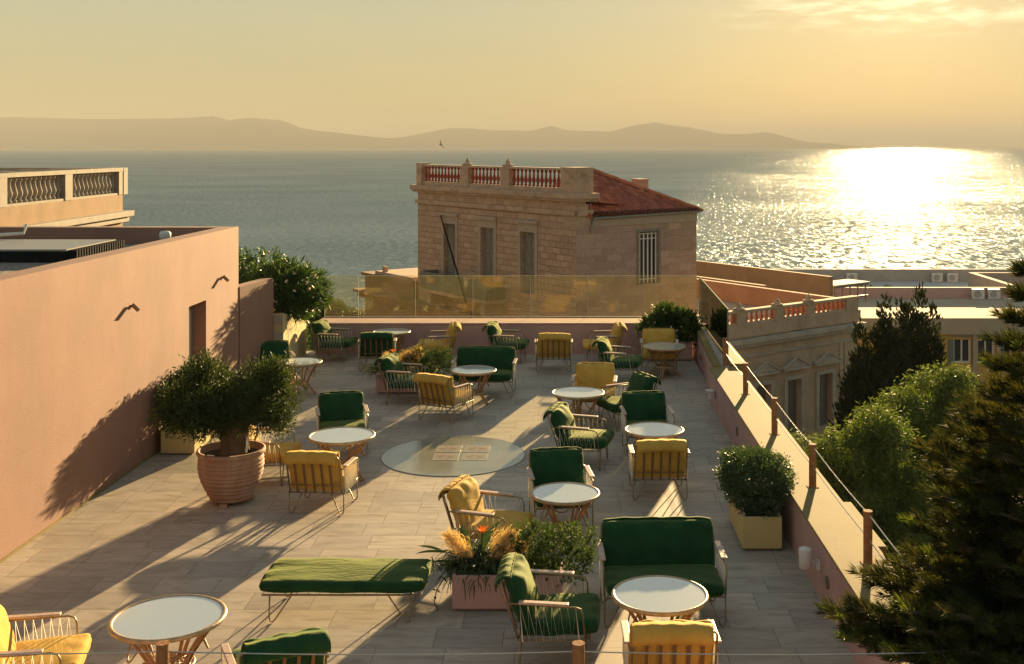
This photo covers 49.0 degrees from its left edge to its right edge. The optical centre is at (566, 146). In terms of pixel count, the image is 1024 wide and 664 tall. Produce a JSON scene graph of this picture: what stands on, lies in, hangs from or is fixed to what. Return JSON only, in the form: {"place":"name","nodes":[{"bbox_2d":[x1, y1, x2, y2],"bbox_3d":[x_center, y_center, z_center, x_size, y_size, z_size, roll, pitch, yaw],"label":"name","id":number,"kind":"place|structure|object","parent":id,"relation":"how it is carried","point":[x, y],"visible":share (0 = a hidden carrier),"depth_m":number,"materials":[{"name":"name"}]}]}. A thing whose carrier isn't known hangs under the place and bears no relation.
{"place":"outdoors","nodes":[
{"label":"outdoors","id":0,"kind":"place"},
{"bbox_2d":[0,168,133,225],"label":"ochre building","id":1,"kind":"structure","parent":0,"point":[39,197],"depth_m":40.93,"materials":[{"name":"paint"}]},
{"bbox_2d":[0,116,484,148],"bbox_3d":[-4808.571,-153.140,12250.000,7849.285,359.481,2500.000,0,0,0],"label":"hills","id":2,"kind":"structure","parent":0,"point":[209,132],"depth_m":11514.98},
{"bbox_2d":[302,308,364,350],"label":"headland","id":3,"kind":"structure","parent":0,"point":[312,342],"depth_m":100.00,"materials":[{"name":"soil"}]},
{"bbox_2d":[309,296,364,320],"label":"shore scrub","id":4,"kind":"object","parent":3,"relation":"on","point":[337,307],"visible":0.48,"depth_m":103.82,"materials":[{"name":"green plant"}]},
{"bbox_2d":[0,351,855,663],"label":"terrace floor","id":5,"kind":"structure","parent":0,"point":[160,523],"depth_m":12.97,"materials":[{"name":"beige tile"}]},
{"bbox_2d":[0,605,91,663],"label":"lounge chair","id":6,"kind":"object","parent":5,"relation":"on","point":[77,643],"visible":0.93,"depth_m":9.27,"materials":[{"name":"yellow fabric"}]},
{"bbox_2d":[0,226,238,562],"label":"pink building","id":7,"kind":"structure","parent":5,"relation":"on","point":[89,358],"depth_m":14.89,"materials":[{"name":"paint"}]},
{"bbox_2d":[0,239,123,262],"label":"skylight","id":8,"kind":"object","parent":7,"relation":"on","point":[34,250],"visible":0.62,"depth_m":17.50,"materials":[{"name":"black glass"}]},
{"bbox_2d":[0,224,27,236],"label":"roof pipe","id":9,"kind":"object","parent":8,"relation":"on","point":[14,233],"visible":1,"depth_m":19.21,"materials":[{"name":"metal"}]},
{"bbox_2d":[159,231,170,239],"bbox_3d":[-6.950,1.620,19.400,0.190,0.320,0.190,0,0,0],"label":"roof vent","id":10,"kind":"object","parent":7,"relation":"on","point":[164,234],"visible":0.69,"depth_m":19.33,"materials":[{"name":"metal"}]},
{"bbox_2d":[189,305,193,360],"bbox_3d":[-6.339,3.601,18.561,0.060,1.998,0.806,0,0,1],"label":"door","id":11,"kind":"structure","parent":7,"relation":"in","point":[191,309],"depth_m":18.83,"materials":[{"name":"white paint"}]},
{"bbox_2d":[107,594,227,663],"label":"rattan table","id":12,"kind":"object","parent":5,"relation":"on","point":[146,625],"visible":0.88,"depth_m":9.47,"materials":[{"name":"white glass"}]},
{"bbox_2d":[161,427,216,454],"bbox_3d":[-5.790,4.407,17.260,0.500,0.385,1.180,0,0,0],"label":"planter box","id":13,"kind":"object","parent":5,"relation":"on","point":[170,446],"visible":0.29,"depth_m":16.67,"materials":[{"name":"concrete"}]},
{"bbox_2d":[154,359,230,430],"bbox_3d":[-5.661,3.759,17.172,1.149,1.114,1.774,0,0,0],"label":"hedge bush","id":14,"kind":"object","parent":13,"relation":"in","point":[174,377],"visible":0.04,"depth_m":16.81,"materials":[{"name":"green plant"}]},
{"bbox_2d":[196,440,265,507],"bbox_3d":[-4.341,4.253,14.498,0.870,0.695,0.870,0,0,0],"label":"terracotta pot","id":15,"kind":"object","parent":5,"relation":"on","point":[225,481],"visible":0.96,"depth_m":14.20,"materials":[{"name":"ceramic"}]},
{"bbox_2d":[144,346,307,456],"bbox_3d":[-4.373,3.328,14.524,2.033,1.467,1.560,0,0,0],"label":"olive tree","id":16,"kind":"object","parent":15,"relation":"in","point":[230,413],"visible":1,"depth_m":14.31,"materials":[{"name":"green plant"}]},
{"bbox_2d":[239,278,272,380],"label":"garden wall","id":17,"kind":"structure","parent":5,"relation":"on","point":[255,315],"depth_m":21.30,"materials":[{"name":"pink paint"}]},
{"bbox_2d":[253,340,295,381],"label":"lounge chair","id":18,"kind":"object","parent":5,"relation":"on","point":[276,347],"visible":0.33,"depth_m":21.64,"materials":[{"name":"fabric"}]},
{"bbox_2d":[220,627,330,663],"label":"lounge chair","id":19,"kind":"object","parent":5,"relation":"on","point":[312,640],"visible":0.97,"depth_m":8.63,"materials":[{"name":"green fabric"}]},
{"bbox_2d":[249,425,301,485],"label":"lounge chair","id":20,"kind":"object","parent":5,"relation":"on","point":[275,452],"visible":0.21,"depth_m":15.30,"materials":[{"name":"fabric"}]},
{"bbox_2d":[273,311,305,378],"bbox_3d":[-5.950,4.085,23.460,0.700,1.630,2.660,0,0,0],"label":"stone planter","id":21,"kind":"object","parent":5,"relation":"on","point":[283,329],"visible":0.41,"depth_m":23.03,"materials":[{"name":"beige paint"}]},
{"bbox_2d":[242,246,335,330],"bbox_3d":[-5.761,2.994,23.223,1.835,1.836,2.413,0,0,43],"label":"oleander bush","id":22,"kind":"object","parent":21,"relation":"in","point":[287,278],"visible":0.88,"depth_m":22.97,"materials":[{"name":"green plant"}]},
{"bbox_2d":[277,357,321,395],"bbox_3d":[-4.964,4.295,20.833,0.830,0.607,0.830,0,0,-34],"label":"rattan table","id":23,"kind":"object","parent":5,"relation":"on","point":[303,362],"visible":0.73,"depth_m":20.80,"materials":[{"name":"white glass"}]},
{"bbox_2d":[284,450,357,514],"bbox_3d":[-3.103,4.186,14.239,0.786,0.825,0.945,0,0,6],"label":"lounge chair","id":24,"kind":"object","parent":5,"relation":"on","point":[318,470],"visible":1,"depth_m":13.92,"materials":[{"name":"yellow fabric"}]},
{"bbox_2d":[308,320,358,361],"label":"lounge chair","id":25,"kind":"object","parent":5,"relation":"on","point":[326,338],"visible":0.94,"depth_m":23.95,"materials":[{"name":"fabric"}]},
{"bbox_2d":[307,426,375,481],"bbox_3d":[-3.113,4.295,15.521,0.928,0.607,0.928,0,0,-20],"label":"rattan table","id":26,"kind":"object","parent":5,"relation":"on","point":[341,436],"visible":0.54,"depth_m":15.44,"materials":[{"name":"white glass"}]},
{"bbox_2d":[315,390,368,454],"bbox_3d":[-3.396,4.186,16.960,0.786,0.824,0.944,0,0,-15],"label":"lounge chair","id":27,"kind":"object","parent":5,"relation":"on","point":[339,408],"visible":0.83,"depth_m":17.09,"materials":[{"name":"fabric"}]},
{"bbox_2d":[259,557,432,622],"bbox_3d":[-2.170,4.393,11.120,1.631,0.410,0.691,0,0,0],"label":"daybed","id":28,"kind":"object","parent":5,"relation":"on","point":[349,575],"visible":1,"depth_m":10.91,"materials":[{"name":"green fabric"}]},
{"bbox_2d":[357,332,396,370],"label":"lounge chair","id":29,"kind":"object","parent":5,"relation":"on","point":[372,344],"visible":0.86,"depth_m":22.81,"materials":[{"name":"fabric"}]},
{"bbox_2d":[373,328,410,357],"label":"rattan table","id":30,"kind":"object","parent":5,"relation":"on","point":[400,332],"visible":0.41,"depth_m":24.20,"materials":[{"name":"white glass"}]},
{"bbox_2d":[374,353,428,405],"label":"lounge chair","id":31,"kind":"object","parent":5,"relation":"on","point":[397,376],"visible":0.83,"depth_m":19.97,"materials":[{"name":"fabric"}]},
{"bbox_2d":[376,367,437,393],"bbox_3d":[-2.985,4.405,21.080,1.090,0.390,0.560,0,0,0],"label":"planter box","id":32,"kind":"object","parent":5,"relation":"on","point":[380,388],"visible":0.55,"depth_m":20.80,"materials":[{"name":"concrete"}]},
{"bbox_2d":[363,346,423,380],"bbox_3d":[-3.297,4.099,21.118,1.278,0.764,0.982,0,0,29],"label":"strelitzia plant","id":33,"kind":"object","parent":32,"relation":"in","point":[407,354],"visible":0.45,"depth_m":21.05,"materials":[{"name":"orange plant"}]},
{"bbox_2d":[400,344,456,375],"bbox_3d":[-2.624,4.072,21.064,1.130,0.676,0.755,0,0,0],"label":"juniper bush","id":34,"kind":"object","parent":32,"relation":"in","point":[439,356],"visible":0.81,"depth_m":20.98,"materials":[{"name":"green plant"}]},
{"bbox_2d":[417,321,461,358],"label":"lounge chair","id":35,"kind":"object","parent":5,"relation":"on","point":[448,341],"visible":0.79,"depth_m":23.62,"materials":[{"name":"fabric"}]},
{"bbox_2d":[413,373,474,423],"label":"lounge chair","id":36,"kind":"object","parent":5,"relation":"on","point":[438,389],"visible":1,"depth_m":18.60,"materials":[{"name":"fabric"}]},
{"bbox_2d":[381,436,525,476],"bbox_3d":[-1.680,4.595,16.670,2.145,0.012,2.145,0,0,0],"label":"floor medallion","id":37,"kind":"object","parent":5,"relation":"on","point":[453,456],"visible":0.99,"depth_m":16.59,"materials":[{"name":"grey glass"}]},
{"bbox_2d":[451,365,496,405],"bbox_3d":[-1.662,4.295,20.057,0.823,0.607,0.823,0,0,-11],"label":"rattan table","id":38,"kind":"object","parent":5,"relation":"on","point":[484,371],"visible":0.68,"depth_m":19.95,"materials":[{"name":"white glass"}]},
{"bbox_2d":[451,346,517,397],"bbox_3d":[-1.530,4.187,20.863,1.206,0.823,0.936,0,0,3],"label":"garden sofa","id":39,"kind":"object","parent":5,"relation":"on","point":[502,360],"visible":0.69,"depth_m":21.00,"materials":[{"name":"fabric"}]},
{"bbox_2d":[438,475,532,558],"bbox_3d":[-0.901,4.185,12.566,0.940,0.826,0.786,0,0,14],"label":"lounge chair","id":40,"kind":"object","parent":5,"relation":"on","point":[467,511],"visible":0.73,"depth_m":12.43,"materials":[{"name":"yellow fabric"}]},
{"bbox_2d":[482,321,529,363],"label":"lounge chair","id":41,"kind":"object","parent":5,"relation":"on","point":[495,335],"visible":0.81,"depth_m":23.74,"materials":[{"name":"fabric"}]},
{"bbox_2d":[452,555,562,610],"bbox_3d":[-0.585,4.420,11.340,1.090,0.360,0.560,0,0,0],"label":"planter box","id":42,"kind":"object","parent":5,"relation":"on","point":[487,599],"visible":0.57,"depth_m":11.06,"materials":[{"name":"concrete"}]},
{"bbox_2d":[431,570,452,610],"bbox_3d":[-1.198,4.364,10.995,0.257,0.338,0.083,0,0,-37],"label":"vine tendril","id":43,"kind":"object","parent":42,"relation":"hanging from","point":[444,579],"visible":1,"depth_m":10.95,"materials":[{"name":"green plant"}]},
{"bbox_2d":[416,520,529,600],"bbox_3d":[-0.920,4.170,11.351,1.168,0.707,1.082,0,0,36],"label":"strelitzia plant","id":44,"kind":"object","parent":42,"relation":"in","point":[470,559],"visible":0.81,"depth_m":11.29,"materials":[{"name":"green plant"}]},
{"bbox_2d":[488,516,599,586],"bbox_3d":[-0.218,4.108,11.325,1.166,0.676,0.757,0,0,0],"label":"juniper bush","id":45,"kind":"object","parent":42,"relation":"in","point":[586,559],"visible":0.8,"depth_m":11.27,"materials":[{"name":"green plant"}]},
{"bbox_2d":[494,552,600,663],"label":"lounge chair","id":46,"kind":"object","parent":5,"relation":"on","point":[536,612],"visible":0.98,"depth_m":9.89,"materials":[{"name":"green fabric"}]},
{"bbox_2d":[534,333,572,371],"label":"lounge chair","id":47,"kind":"object","parent":5,"relation":"on","point":[555,345],"visible":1,"depth_m":22.71,"materials":[{"name":"fabric"}]},
{"bbox_2d":[526,446,593,532],"bbox_3d":[-0.079,4.187,13.711,0.786,0.823,0.940,0,0,-8],"label":"lounge chair","id":48,"kind":"object","parent":5,"relation":"on","point":[555,464],"visible":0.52,"depth_m":13.86,"materials":[{"name":"fabric"}]},
{"bbox_2d":[530,482,599,550],"bbox_3d":[-0.015,4.295,12.939,0.812,0.607,0.812,0,0,-9],"label":"rattan table","id":49,"kind":"object","parent":5,"relation":"on","point":[571,494],"visible":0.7,"depth_m":12.87,"materials":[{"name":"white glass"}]},
{"bbox_2d":[551,386,604,428],"bbox_3d":[0.188,4.295,18.229,0.876,0.607,0.876,0,0,-40],"label":"rattan table","id":50,"kind":"object","parent":5,"relation":"on","point":[577,393],"visible":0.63,"depth_m":18.15,"materials":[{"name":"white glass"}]},
{"bbox_2d":[543,402,614,470],"bbox_3d":[0.188,4.186,16.263,0.950,0.824,0.786,0,0,12],"label":"lounge chair","id":51,"kind":"object","parent":5,"relation":"on","point":[568,432],"visible":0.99,"depth_m":16.03,"materials":[{"name":"fabric"}]},
{"bbox_2d":[571,362,616,418],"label":"lounge chair","id":52,"kind":"object","parent":5,"relation":"on","point":[599,375],"visible":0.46,"depth_m":19.41,"materials":[{"name":"fabric"}]},
{"bbox_2d":[582,322,626,359],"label":"lounge chair","id":53,"kind":"object","parent":5,"relation":"on","point":[617,332],"visible":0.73,"depth_m":23.61,"materials":[{"name":"fabric"}]},
{"bbox_2d":[592,336,642,370],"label":"lounge chair","id":54,"kind":"object","parent":5,"relation":"on","point":[606,353],"visible":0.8,"depth_m":21.75,"materials":[{"name":"fabric"}]},
{"bbox_2d":[594,371,660,431],"bbox_3d":[1.005,4.186,18.476,0.937,0.825,0.786,0,0,-25],"label":"lounge chair","id":55,"kind":"object","parent":5,"relation":"on","point":[641,381],"visible":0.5,"depth_m":18.41,"materials":[{"name":"fabric"}]},
{"bbox_2d":[620,390,674,456],"bbox_3d":[1.222,4.186,16.962,0.786,0.825,0.942,0,0,-4],"label":"lounge chair","id":56,"kind":"object","parent":5,"relation":"on","point":[643,406],"visible":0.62,"depth_m":17.11,"materials":[{"name":"fabric"}]},
{"bbox_2d":[624,422,683,452],"bbox_3d":[1.240,4.295,15.837,0.854,0.607,0.854,0,0,-6],"label":"rattan table","id":57,"kind":"object","parent":5,"relation":"on","point":[648,430],"visible":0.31,"depth_m":15.77,"materials":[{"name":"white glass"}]},
{"bbox_2d":[628,438,689,499],"bbox_3d":[1.215,4.186,14.785,0.786,0.824,0.942,0,0,-1],"label":"lounge chair","id":58,"kind":"object","parent":5,"relation":"on","point":[660,458],"visible":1,"depth_m":14.46,"materials":[{"name":"fabric"}]},
{"bbox_2d":[640,328,678,374],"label":"lounge chair","id":59,"kind":"object","parent":5,"relation":"on","point":[650,335],"visible":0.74,"depth_m":23.11,"materials":[{"name":"fabric"}]},
{"bbox_2d":[611,575,708,629],"bbox_3d":[0.835,4.295,10.014,0.875,0.607,0.875,0,0,0],"label":"rattan table","id":60,"kind":"object","parent":5,"relation":"on","point":[671,597],"visible":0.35,"depth_m":9.95,"materials":[{"name":"white glass"}]},
{"bbox_2d":[597,516,726,627],"bbox_3d":[0.934,4.187,11.062,1.246,0.823,0.936,0,0,-2],"label":"garden sofa","id":61,"kind":"object","parent":5,"relation":"on","point":[675,546],"visible":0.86,"depth_m":11.19,"materials":[{"name":"green fabric"}]},
{"bbox_2d":[643,342,685,378],"bbox_3d":[1.962,4.295,22.436,0.868,0.607,0.868,0,0,-29],"label":"rattan table","id":62,"kind":"object","parent":5,"relation":"on","point":[658,347],"visible":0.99,"depth_m":22.34,"materials":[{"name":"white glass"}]},
{"bbox_2d":[620,619,720,663],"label":"lounge chair","id":63,"kind":"object","parent":5,"relation":"on","point":[671,636],"visible":0.98,"depth_m":8.87,"materials":[{"name":"yellow fabric"}]},
{"bbox_2d":[651,341,691,360],"bbox_3d":[2.225,4.390,24.300,0.950,0.420,0.600,0,0,0],"label":"planter box","id":64,"kind":"object","parent":5,"relation":"on","point":[685,354],"visible":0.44,"depth_m":24.00,"materials":[{"name":"concrete"}]},
{"bbox_2d":[632,299,705,349],"bbox_3d":[2.237,3.847,24.286,1.662,1.153,1.111,0,0,0],"label":"corner bush","id":65,"kind":"object","parent":64,"relation":"in","point":[686,325],"visible":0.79,"depth_m":24.09,"materials":[{"name":"green plant"}]},
{"bbox_2d":[729,490,781,549],"bbox_3d":[2.225,4.405,13.270,0.450,0.390,1.100,0,0,0],"label":"planter box","id":66,"kind":"object","parent":5,"relation":"on","point":[755,532],"visible":0.7,"depth_m":12.72,"materials":[{"name":"concrete"}]},
{"bbox_2d":[713,442,798,517],"bbox_3d":[2.247,3.944,13.301,1.072,0.770,1.482,0,0,0],"label":"clipped shrub","id":67,"kind":"object","parent":66,"relation":"in","point":[749,463],"visible":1,"depth_m":13.02,"materials":[{"name":"green plant"}]},
{"bbox_2d":[0,147,1023,314],"bbox_3d":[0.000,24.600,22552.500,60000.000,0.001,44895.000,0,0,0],"label":"sea","id":68,"kind":"structure","parent":0,"point":[346,217],"depth_m":539.18,"materials":[{"name":"liquid"}]},
{"bbox_2d":[0,0,1023,146],"label":"sky","id":69,"kind":"structure","parent":0,"point":[859,73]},
{"bbox_2d":[395,122,875,148],"bbox_3d":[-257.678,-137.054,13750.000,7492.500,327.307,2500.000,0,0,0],"label":"hills","id":70,"kind":"structure","parent":0,"point":[654,135],"depth_m":13001.47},
{"bbox_2d":[696,260,832,296],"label":"building","id":71,"kind":"structure","parent":0,"point":[816,284],"depth_m":70.02,"materials":[{"name":"beige paint"}]},
{"bbox_2d":[833,279,870,302],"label":"pergola","id":72,"kind":"object","parent":71,"relation":"attached to","point":[844,283],"visible":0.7,"depth_m":69.95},
{"bbox_2d":[775,269,1023,297],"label":"white flat building","id":73,"kind":"structure","parent":0,"point":[903,282],"depth_m":94.33,"materials":[{"name":"white paint"}]},
{"bbox_2d":[846,273,856,279],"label":"ac unit","id":74,"kind":"object","parent":73,"relation":"on","point":[853,276],"visible":0.74,"depth_m":97.43,"materials":[{"name":"white paint"}]},
{"bbox_2d":[931,273,942,281],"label":"ac unit","id":75,"kind":"object","parent":73,"relation":"on","point":[936,277],"visible":1,"depth_m":97.43,"materials":[{"name":"white paint"}]},
{"bbox_2d":[947,273,957,281],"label":"ac unit","id":76,"kind":"object","parent":73,"relation":"on","point":[952,277],"visible":1,"depth_m":97.43,"materials":[{"name":"white paint"}]},
{"bbox_2d":[858,298,1023,414],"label":"yellow building","id":77,"kind":"structure","parent":0,"point":[963,321],"depth_m":75.02,"materials":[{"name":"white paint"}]},
{"bbox_2d":[948,340,969,363],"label":"window","id":78,"kind":"structure","parent":77,"relation":"in","point":[958,350],"depth_m":75.15,"materials":[{"name":"glass"}]},
{"bbox_2d":[971,289,984,298],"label":"ac unit","id":79,"kind":"object","parent":77,"relation":"on","point":[977,293],"visible":1,"depth_m":83.83,"materials":[{"name":"white paint"}]},
{"bbox_2d":[972,340,993,363],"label":"window","id":80,"kind":"structure","parent":77,"relation":"in","point":[988,346],"depth_m":75.15,"materials":[{"name":"white paint"}]},
{"bbox_2d":[987,289,1000,298],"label":"ac unit","id":81,"kind":"object","parent":77,"relation":"on","point":[993,294],"visible":1,"depth_m":83.83,"materials":[{"name":"white paint"}]},
{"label":"ground","id":82,"kind":"structure","parent":0,"visible":0},
{"bbox_2d":[239,245,270,283],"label":"broadleaf tree","id":83,"kind":"object","parent":82,"relation":"on","point":[248,258],"visible":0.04,"depth_m":63.93,"materials":[{"name":"green plant"}]},
{"bbox_2d":[241,245,292,315],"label":"broadleaf tree","id":84,"kind":"object","parent":82,"relation":"on","point":[257,259],"visible":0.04,"depth_m":65.29,"materials":[{"name":"green plant"}]},
{"bbox_2d":[291,281,314,350],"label":"broadleaf tree","id":85,"kind":"object","parent":82,"relation":"on","point":[306,318],"visible":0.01,"depth_m":67.13,"materials":[{"name":"green plant"}]},
{"bbox_2d":[353,158,702,315],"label":"stone house","id":86,"kind":"structure","parent":82,"relation":"on","point":[627,248],"depth_m":53.66,"materials":[{"name":"beige stone"}]},
{"bbox_2d":[439,212,458,276],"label":"window","id":87,"kind":"structure","parent":86,"relation":"in","point":[450,218],"depth_m":58.92,"materials":[{"name":"stone"}]},
{"bbox_2d":[440,215,466,303],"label":"flagpole","id":88,"kind":"object","parent":86,"relation":"attached to","point":[463,293],"visible":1,"depth_m":56.39,"materials":[{"name":"black metal"}]},
{"bbox_2d":[475,216,497,281],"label":"window","id":89,"kind":"structure","parent":86,"relation":"in","point":[489,223],"depth_m":56.03,"materials":[{"name":"stone"}]},
{"bbox_2d":[514,219,538,294],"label":"window","id":90,"kind":"structure","parent":86,"relation":"in","point":[529,227],"depth_m":53.19,"materials":[{"name":"stone"}]},
{"bbox_2d":[637,228,660,284],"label":"window","id":91,"kind":"structure","parent":86,"relation":"in","point":[646,238],"depth_m":52.76,"materials":[{"name":"white paint"}]},
{"bbox_2d":[696,278,866,469],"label":"old mansion","id":92,"kind":"structure","parent":82,"relation":"on","point":[792,348],"depth_m":55.19,"materials":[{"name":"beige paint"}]},
{"bbox_2d":[749,362,781,408],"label":"doorway","id":93,"kind":"structure","parent":92,"relation":"in","point":[766,368],"depth_m":53.33,"materials":[{"name":"beige stone"}]},
{"bbox_2d":[781,357,811,431],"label":"window frame","id":94,"kind":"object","parent":92,"relation":"in","point":[797,363],"depth_m":54.85,"materials":[{"name":"beige stone"}]},
{"bbox_2d":[813,351,842,428],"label":"window frame","id":95,"kind":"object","parent":92,"relation":"in","point":[827,358],"depth_m":56.14,"materials":[{"name":"beige stone"}]},
{"bbox_2d":[790,396,943,559],"bbox_3d":[7.024,12.470,27.575,4.911,12.320,3.155,0,0,-12],"label":"pepper tree","id":96,"kind":"object","parent":82,"relation":"on","point":[875,448],"visible":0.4,"depth_m":27.41,"materials":[{"name":"green plant"}]},
{"bbox_2d":[824,291,928,538],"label":"cypress tree","id":97,"kind":"object","parent":82,"relation":"on","point":[883,362],"visible":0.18,"depth_m":48.62,"materials":[{"name":"green plant"}]},
{"bbox_2d":[810,257,1023,663],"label":"pine tree","id":98,"kind":"object","parent":82,"relation":"on","point":[974,591],"visible":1,"depth_m":8.67,"materials":[{"name":"green plant"}]},
{"bbox_2d":[863,359,983,549],"bbox_3d":[10.577,12.428,32.751,4.452,12.395,3.592,0,0,0],"label":"pepper tree","id":99,"kind":"object","parent":82,"relation":"on","point":[946,383],"visible":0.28,"depth_m":32.53,"materials":[{"name":"green plant"}]},
{"bbox_2d":[901,281,947,462],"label":"cypress tree","id":100,"kind":"object","parent":82,"relation":"on","point":[923,338],"visible":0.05,"depth_m":49.74,"materials":[{"name":"green plant"}]},
{"bbox_3d":[-1.775,11.903,16.500,9.650,13.395,18.200,0,0,0],"label":"terrace building","id":101,"kind":"object","parent":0,"visible":0},
{"bbox_2d":[315,317,647,353],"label":"parapet wall","id":102,"kind":"structure","parent":101,"relation":"on","point":[471,333],"depth_m":24.80,"materials":[{"name":"paint"}]},
{"bbox_2d":[324,276,697,317],"bbox_3d":[-1.269,3.433,25.620,8.541,0.957,0.060,0,0,0],"label":"glass balustrade","id":103,"kind":"object","parent":102,"relation":"on","point":[530,316],"visible":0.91,"depth_m":25.61,"materials":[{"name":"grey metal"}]},
{"bbox_2d":[692,323,908,663],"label":"parapet wall","id":104,"kind":"structure","parent":101,"relation":"on","point":[821,524],"depth_m":12.73,"materials":[{"name":"paint"}]},
{"bbox_2d":[706,389,714,398],"bbox_3d":[2.504,4.295,19.400,0.169,0.150,0.140,0,0,0],"label":"wall speaker","id":105,"kind":"object","parent":104,"relation":"attached to","point":[709,391],"depth_m":19.35,"materials":[{"name":"white paint"}]},
{"bbox_2d":[699,276,728,364],"bbox_3d":[2.977,3.460,22.935,0.024,1.020,5.111,0,0,1],"label":"glass balustrade","id":106,"kind":"object","parent":104,"relation":"on","point":[713,308],"visible":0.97,"depth_m":22.42,"materials":[{"name":"clear glass"}]},
{"bbox_2d":[799,546,819,570],"bbox_3d":[2.474,4.200,11.400,0.220,0.220,0.132,0,0,0],"label":"wall speaker","id":107,"kind":"object","parent":104,"relation":"attached to","point":[805,557],"depth_m":11.36,"materials":[{"name":"white paint"}]},
{"bbox_2d":[721,338,957,630],"bbox_3d":[2.880,3.730,14.325,0.130,0.500,12.150,0,0,0],"label":"cable railing","id":108,"kind":"object","parent":104,"relation":"on","point":[867,535],"visible":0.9,"depth_m":13.06,"materials":[{"name":"wood"}]},
{"bbox_3d":[-1.655,4.590,7.665,9.490,1.220,0.650,0,0,0],"label":"parapet wall","id":109,"kind":"object","parent":101,"relation":"on","visible":0},
{"bbox_2d":[0,640,968,663],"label":"cable railing","id":110,"kind":"object","parent":109,"relation":"on","point":[162,651],"visible":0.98,"depth_m":7.85,"materials":[{"name":"metal"}]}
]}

